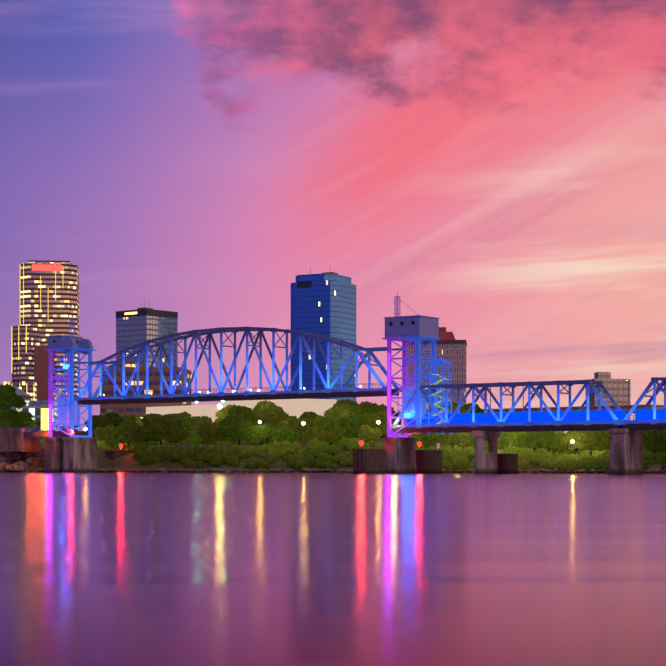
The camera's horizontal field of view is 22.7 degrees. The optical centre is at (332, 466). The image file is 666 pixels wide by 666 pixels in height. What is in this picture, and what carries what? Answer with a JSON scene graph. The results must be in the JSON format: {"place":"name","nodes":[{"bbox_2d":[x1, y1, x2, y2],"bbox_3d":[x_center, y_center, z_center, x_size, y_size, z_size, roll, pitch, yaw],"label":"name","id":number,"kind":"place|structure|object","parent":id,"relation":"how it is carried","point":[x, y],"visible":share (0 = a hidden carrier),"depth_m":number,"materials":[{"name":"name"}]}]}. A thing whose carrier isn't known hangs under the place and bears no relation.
{"place":"outdoors","nodes":[
{"label":"outdoors","id":0,"kind":"place"},
{"bbox_2d":[0,472,665,665],"bbox_3d":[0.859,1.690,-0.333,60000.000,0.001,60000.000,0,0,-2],"label":"river water","id":1,"kind":"structure","parent":0,"point":[304,569],"depth_m":27.16,"materials":[{"name":"purple liquid"}]},
{"bbox_2d":[472,431,499,473],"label":"concrete bent","id":2,"kind":"object","parent":1,"relation":"in","point":[485,462],"visible":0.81,"depth_m":372.95,"materials":[{"name":"grey concrete"}]},
{"bbox_2d":[497,454,517,473],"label":"pier fender","id":3,"kind":"object","parent":1,"relation":"in","point":[507,463],"visible":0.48,"depth_m":378.97,"materials":[{"name":"wood"}]},
{"bbox_2d":[0,0,665,440],"label":"sky","id":4,"kind":"structure","parent":0,"point":[498,167],"materials":[{"name":"pink"}]},
{"bbox_2d":[11,450,664,472],"bbox_3d":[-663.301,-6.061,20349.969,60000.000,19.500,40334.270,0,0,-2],"label":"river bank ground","id":5,"kind":"structure","parent":0,"point":[128,461],"depth_m":450.23,"materials":[{"name":"green plant"}]},
{"bbox_2d":[4,382,36,400],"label":"building","id":6,"kind":"structure","parent":5,"relation":"on","point":[32,389],"depth_m":1085.23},
{"bbox_2d":[19,395,30,400],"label":"green roof hall walls","id":7,"kind":"structure","parent":5,"relation":"on","point":[26,398],"depth_m":693.58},
{"bbox_2d":[11,386,32,397],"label":"building roof","id":8,"kind":"structure","parent":7,"relation":"on","point":[19,391],"depth_m":690.36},
{"bbox_2d":[11,401,56,422],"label":"teal glass building","id":9,"kind":"structure","parent":5,"relation":"on","point":[34,408],"depth_m":574.58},
{"bbox_2d":[20,260,78,428],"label":"skyscraper","id":10,"kind":"structure","parent":5,"relation":"on","point":[52,317],"depth_m":1351.70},
{"bbox_2d":[11,326,26,372],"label":"light strips","id":11,"kind":"object","parent":10,"relation":"attached to","point":[18,344],"visible":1,"depth_m":1335.18,"materials":[{"name":"yellow"}]},
{"bbox_2d":[12,326,39,381],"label":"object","id":12,"kind":"structure","parent":10,"relation":"attached to","point":[23,368],"depth_m":1335.73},
{"bbox_2d":[23,263,55,325],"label":"light strips","id":13,"kind":"object","parent":10,"relation":"attached to","point":[40,291],"visible":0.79,"depth_m":1351.23,"materials":[{"name":"yellow"}]},
{"bbox_2d":[34,345,53,430],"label":"building","id":14,"kind":"structure","parent":10,"relation":"attached to","point":[41,365],"depth_m":1334.61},
{"bbox_2d":[32,264,61,270],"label":"sign","id":15,"kind":"object","parent":10,"relation":"attached to","point":[38,267],"visible":1,"depth_m":1350.44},
{"bbox_2d":[100,361,190,418],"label":"building","id":16,"kind":"structure","parent":5,"relation":"on","point":[139,409],"depth_m":625.84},
{"bbox_2d":[116,309,177,366],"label":"office building","id":17,"kind":"structure","parent":5,"relation":"on","point":[132,331],"depth_m":1214.45,"materials":[{"name":"glass"}]},
{"bbox_2d":[116,309,177,317],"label":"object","id":18,"kind":"object","parent":17,"relation":"attached to","point":[151,312],"visible":0.79,"depth_m":1214.19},
{"bbox_2d":[0,428,373,451],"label":"promenade walls","id":19,"kind":"structure","parent":5,"relation":"on","point":[13,440],"depth_m":457.55,"materials":[{"name":"concrete"}]},
{"bbox_2d":[146,399,336,444],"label":"convention hall","id":20,"kind":"structure","parent":5,"relation":"on","point":[297,408],"depth_m":608.76,"materials":[{"name":"beige"}]},
{"bbox_2d":[105,449,441,473],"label":"pier fenders","id":21,"kind":"object","parent":5,"relation":"on","point":[369,461],"visible":0.58,"depth_m":379.56,"materials":[{"name":"wood"}]},
{"bbox_2d":[69,430,421,446],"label":"navigation lights","id":22,"kind":"object","parent":21,"relation":"on","point":[361,442],"depth_m":394.94},
{"bbox_2d":[3,407,591,455],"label":"park tree trunks","id":23,"kind":"object","parent":5,"relation":"on","point":[534,448],"visible":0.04,"depth_m":461.10,"materials":[{"name":"brown plant"}]},
{"bbox_2d":[0,384,665,453],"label":"trees","id":24,"kind":"object","parent":23,"relation":"on","point":[339,419],"visible":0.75,"depth_m":468.68,"materials":[{"name":"green plant"}]},
{"bbox_2d":[291,273,355,400],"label":"skyscraper","id":25,"kind":"structure","parent":5,"relation":"on","point":[325,305],"depth_m":1232.89,"materials":[{"name":"blue glass"}]},
{"bbox_2d":[297,267,337,287],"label":"rooftop equipment","id":26,"kind":"object","parent":25,"relation":"attached to","point":[304,284],"visible":0.62,"depth_m":1235.18,"materials":[{"name":"metal"}]},
{"bbox_2d":[0,407,665,471],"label":"bank shrubs","id":27,"kind":"object","parent":5,"relation":"on","point":[235,452],"visible":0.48,"depth_m":449.99,"materials":[{"name":"green plant"}]},
{"bbox_2d":[0,444,665,472],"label":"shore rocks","id":28,"kind":"object","parent":5,"relation":"on","point":[36,458],"visible":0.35,"depth_m":447.70,"materials":[{"name":"stone"}]},
{"bbox_2d":[43,428,643,473],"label":"bridge piers","id":29,"kind":"structure","parent":5,"relation":"on","point":[71,455],"depth_m":386.86,"materials":[{"name":"concrete"}]},
{"bbox_2d":[23,431,87,436],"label":"approach deck","id":30,"kind":"structure","parent":29,"relation":"on","point":[46,434],"depth_m":449.41,"materials":[{"name":"grey paint"}]},
{"bbox_2d":[0,426,85,437],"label":"approach railing","id":31,"kind":"object","parent":30,"relation":"on","point":[42,430],"visible":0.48,"depth_m":452.02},
{"bbox_2d":[41,408,48,429],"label":"lit wall panel","id":32,"kind":"object","parent":30,"relation":"on","point":[44,418],"visible":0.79,"depth_m":452.41,"materials":[{"name":"yellow"}]},
{"bbox_2d":[53,389,64,430],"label":"tower stair flights","id":33,"kind":"object","parent":30,"relation":"on","point":[54,411],"visible":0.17,"depth_m":453.99,"materials":[{"name":"metal"}]},
{"bbox_2d":[46,374,66,430],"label":"tower stair frame","id":34,"kind":"object","parent":29,"relation":"on","point":[55,377],"visible":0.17,"depth_m":453.71,"materials":[{"name":"metal"}]},
{"bbox_2d":[44,318,95,436],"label":"tower frame","id":35,"kind":"object","parent":29,"relation":"on","point":[69,386],"visible":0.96,"depth_m":447.85,"materials":[{"name":"metal"}]},
{"bbox_2d":[62,351,62,396],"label":"tower ropes","id":36,"kind":"object","parent":35,"relation":"attached to","point":[62,373],"visible":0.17,"depth_m":446.08,"materials":[{"name":"purple metal"}]},
{"bbox_2d":[57,397,77,425],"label":"tower counterweight","id":37,"kind":"object","parent":35,"relation":"attached to","point":[61,410],"visible":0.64,"depth_m":447.67,"materials":[{"name":"purple"}]},
{"bbox_2d":[46,335,92,353],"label":"machinery house","id":38,"kind":"structure","parent":35,"relation":"on","point":[69,342],"depth_m":446.94,"materials":[{"name":"paint"}]},
{"bbox_2d":[77,389,398,403],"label":"bridge deck","id":39,"kind":"structure","parent":35,"relation":"attached to","point":[261,396],"depth_m":411.67,"materials":[{"name":"grey paint"}]},
{"bbox_2d":[77,383,393,404],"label":"bridge railing","id":40,"kind":"object","parent":39,"relation":"on","point":[261,388],"visible":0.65,"depth_m":412.85,"materials":[{"name":"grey metal"}]},
{"bbox_2d":[74,326,401,400],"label":"truss chords","id":41,"kind":"object","parent":39,"relation":"on","point":[274,392],"visible":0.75,"depth_m":413.98,"materials":[{"name":"blue metal"}]},
{"bbox_2d":[99,330,357,395],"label":"truss verticals","id":42,"kind":"object","parent":41,"relation":"attached to","point":[221,365],"visible":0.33,"depth_m":414.86,"materials":[{"name":"metal"}]},
{"bbox_2d":[77,330,384,397],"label":"truss diagonals","id":43,"kind":"object","parent":41,"relation":"attached to","point":[371,369],"visible":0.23,"depth_m":413.37,"materials":[{"name":"metal"}]},
{"bbox_2d":[94,330,379,377],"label":"lift span bracing","id":44,"kind":"object","parent":41,"relation":"attached to","point":[159,358],"visible":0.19,"depth_m":421.63,"materials":[{"name":"blue metal"}]},
{"bbox_2d":[114,332,370,396],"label":"truss verticals","id":45,"kind":"object","parent":41,"relation":"attached to","point":[260,367],"visible":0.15,"depth_m":419.45,"materials":[{"name":"metal"}]},
{"bbox_2d":[92,332,397,396],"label":"truss diagonals","id":46,"kind":"object","parent":41,"relation":"attached to","point":[375,358],"visible":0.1,"depth_m":418.34,"materials":[{"name":"metal"}]},
{"bbox_2d":[382,291,440,437],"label":"tower frame","id":47,"kind":"object","parent":29,"relation":"on","point":[416,359],"visible":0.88,"depth_m":384.71,"materials":[{"name":"metal"}]},
{"bbox_2d":[403,339,404,385],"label":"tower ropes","id":48,"kind":"object","parent":47,"relation":"attached to","point":[403,362],"visible":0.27,"depth_m":383.42,"materials":[{"name":"purple metal"}]},
{"bbox_2d":[404,386,425,418],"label":"tower counterweight","id":49,"kind":"object","parent":48,"relation":"hanging from","point":[412,405],"visible":0.43,"depth_m":383.42,"materials":[{"name":"blue metal"}]},
{"bbox_2d":[404,413,410,417],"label":"floodlight","id":50,"kind":"object","parent":47,"relation":"on","point":[407,415],"visible":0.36,"depth_m":381.82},
{"bbox_2d":[384,315,439,337],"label":"tower machinery house","id":51,"kind":"structure","parent":47,"relation":"on","point":[426,326],"depth_m":382.66,"materials":[{"name":"paint"}]},
{"bbox_2d":[389,321,414,325],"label":"windows","id":52,"kind":"structure","parent":51,"relation":"attached to","point":[401,323],"depth_m":382.55,"materials":[{"name":"black glass"}]},
{"bbox_2d":[426,357,452,434],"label":"bridge tower frame","id":53,"kind":"object","parent":47,"relation":"attached to","point":[440,361],"visible":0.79,"depth_m":382.86,"materials":[{"name":"metal"}]},
{"bbox_2d":[430,374,450,423],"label":"tower stair flights","id":54,"kind":"object","parent":53,"relation":"attached to","point":[436,403],"visible":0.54,"depth_m":383.55,"materials":[{"name":"green metal"}]},
{"bbox_2d":[393,424,622,431],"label":"bridge deck","id":55,"kind":"structure","parent":29,"relation":"on","point":[519,428],"depth_m":368.08,"materials":[{"name":"grey paint"}]},
{"bbox_2d":[396,416,619,432],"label":"bridge railing","id":56,"kind":"object","parent":55,"relation":"attached to","point":[457,421],"visible":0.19,"depth_m":367.46,"materials":[{"name":"blue metal"}]},
{"bbox_2d":[407,410,625,424],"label":"bridge side panels","id":57,"kind":"object","parent":55,"relation":"on","point":[547,416],"visible":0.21,"depth_m":370.81,"materials":[{"name":"blue metal"}]},
{"bbox_2d":[391,379,631,427],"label":"bridge truss chords","id":58,"kind":"object","parent":29,"relation":"on","point":[527,423],"visible":0.67,"depth_m":368.34,"materials":[{"name":"blue metal"}]},
{"bbox_2d":[420,384,588,422],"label":"bridge truss posts","id":59,"kind":"object","parent":58,"relation":"attached to","point":[529,403],"visible":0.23,"depth_m":368.86,"materials":[{"name":"metal"}]},
{"bbox_2d":[394,383,617,423],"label":"bridge truss diagonals","id":60,"kind":"object","parent":58,"relation":"attached to","point":[603,402],"visible":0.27,"depth_m":367.38,"materials":[{"name":"metal"}]},
{"bbox_2d":[431,385,600,413],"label":"bridge truss posts","id":61,"kind":"object","parent":58,"relation":"attached to","point":[541,404],"visible":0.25,"depth_m":373.48,"materials":[{"name":"metal"}]},
{"bbox_2d":[421,381,610,397],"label":"bridge truss braces","id":62,"kind":"object","parent":58,"relation":"attached to","point":[511,394],"visible":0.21,"depth_m":368.29,"materials":[{"name":"metal"}]},
{"bbox_2d":[425,384,628,419],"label":"bridge truss diagonals","id":63,"kind":"object","parent":58,"relation":"attached to","point":[612,400],"visible":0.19,"depth_m":368.83,"materials":[{"name":"metal"}]},
{"bbox_2d":[621,377,665,424],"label":"bridge truss chords","id":64,"kind":"object","parent":29,"relation":"on","point":[652,421],"visible":0.67,"depth_m":348.02,"materials":[{"name":"blue metal"}]},
{"bbox_2d":[623,381,665,419],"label":"fixed span diagonals","id":65,"kind":"object","parent":64,"relation":"attached to","point":[639,400],"visible":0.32,"depth_m":349.37,"materials":[{"name":"metal"}]},
{"bbox_2d":[642,383,663,409],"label":"fixed span diagonals","id":66,"kind":"object","parent":64,"relation":"attached to","point":[648,403],"visible":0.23,"depth_m":354.25,"materials":[{"name":"metal"}]},
{"bbox_2d":[653,382,655,418],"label":"fixed span verticals","id":67,"kind":"object","parent":64,"relation":"attached to","point":[654,400],"visible":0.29,"depth_m":347.87,"materials":[{"name":"metal"}]},
{"bbox_2d":[644,380,664,396],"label":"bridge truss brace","id":68,"kind":"object","parent":64,"relation":"attached to","point":[662,382],"visible":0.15,"depth_m":350.79,"materials":[{"name":"metal"}]},
{"bbox_2d":[664,383,665,408],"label":"fixed span verticals","id":69,"kind":"object","parent":64,"relation":"attached to","point":[665,396],"visible":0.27,"depth_m":352.24,"materials":[{"name":"metal"}]},
{"bbox_2d":[623,423,665,428],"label":"bridge deck","id":70,"kind":"structure","parent":29,"relation":"on","point":[648,426],"depth_m":349.30,"materials":[{"name":"grey paint"}]},
{"bbox_2d":[624,415,665,429],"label":"bridge railing","id":71,"kind":"object","parent":70,"relation":"attached to","point":[643,429],"visible":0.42,"depth_m":349.86,"materials":[{"name":"blue metal"}]},
{"bbox_2d":[635,409,665,420],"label":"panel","id":72,"kind":"object","parent":70,"relation":"on","point":[649,414],"visible":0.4,"depth_m":353.82,"materials":[{"name":"blue metal"}]},
{"bbox_2d":[195,409,588,454],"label":"lamp posts","id":73,"kind":"object","parent":5,"relation":"on","point":[378,440],"visible":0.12,"depth_m":450.26,"materials":[{"name":"grey metal"}]},
{"bbox_2d":[84,404,573,442],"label":"street lamps","id":74,"kind":"object","parent":73,"relation":"on","point":[219,406],"visible":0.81,"depth_m":461.11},
{"bbox_2d":[408,344,465,442],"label":"beige block","id":75,"kind":"structure","parent":5,"relation":"on","point":[455,354],"depth_m":990.42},
{"bbox_2d":[409,340,466,345],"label":"roof parapet","id":76,"kind":"structure","parent":75,"relation":"attached to","point":[449,342],"depth_m":990.25,"materials":[{"name":"concrete"}]},
{"bbox_2d":[439,327,454,339],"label":"building roof","id":77,"kind":"structure","parent":75,"relation":"on","point":[444,334],"depth_m":994.48,"materials":[{"name":"red"}]},
{"bbox_2d":[397,404,663,433],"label":"road bridge","id":78,"kind":"structure","parent":5,"relation":"on","point":[627,408],"depth_m":576.08,"materials":[{"name":"blue concrete"}]},
{"bbox_2d":[427,380,628,410],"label":"bridge truss posts","id":79,"kind":"object","parent":78,"relation":"on","point":[523,397],"visible":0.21,"depth_m":595.57,"materials":[{"name":"blue metal"}]},
{"bbox_2d":[586,372,630,419],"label":"building","id":80,"kind":"structure","parent":5,"relation":"on","point":[617,389],"depth_m":896.60,"materials":[{"name":"beige concrete"}]}
]}

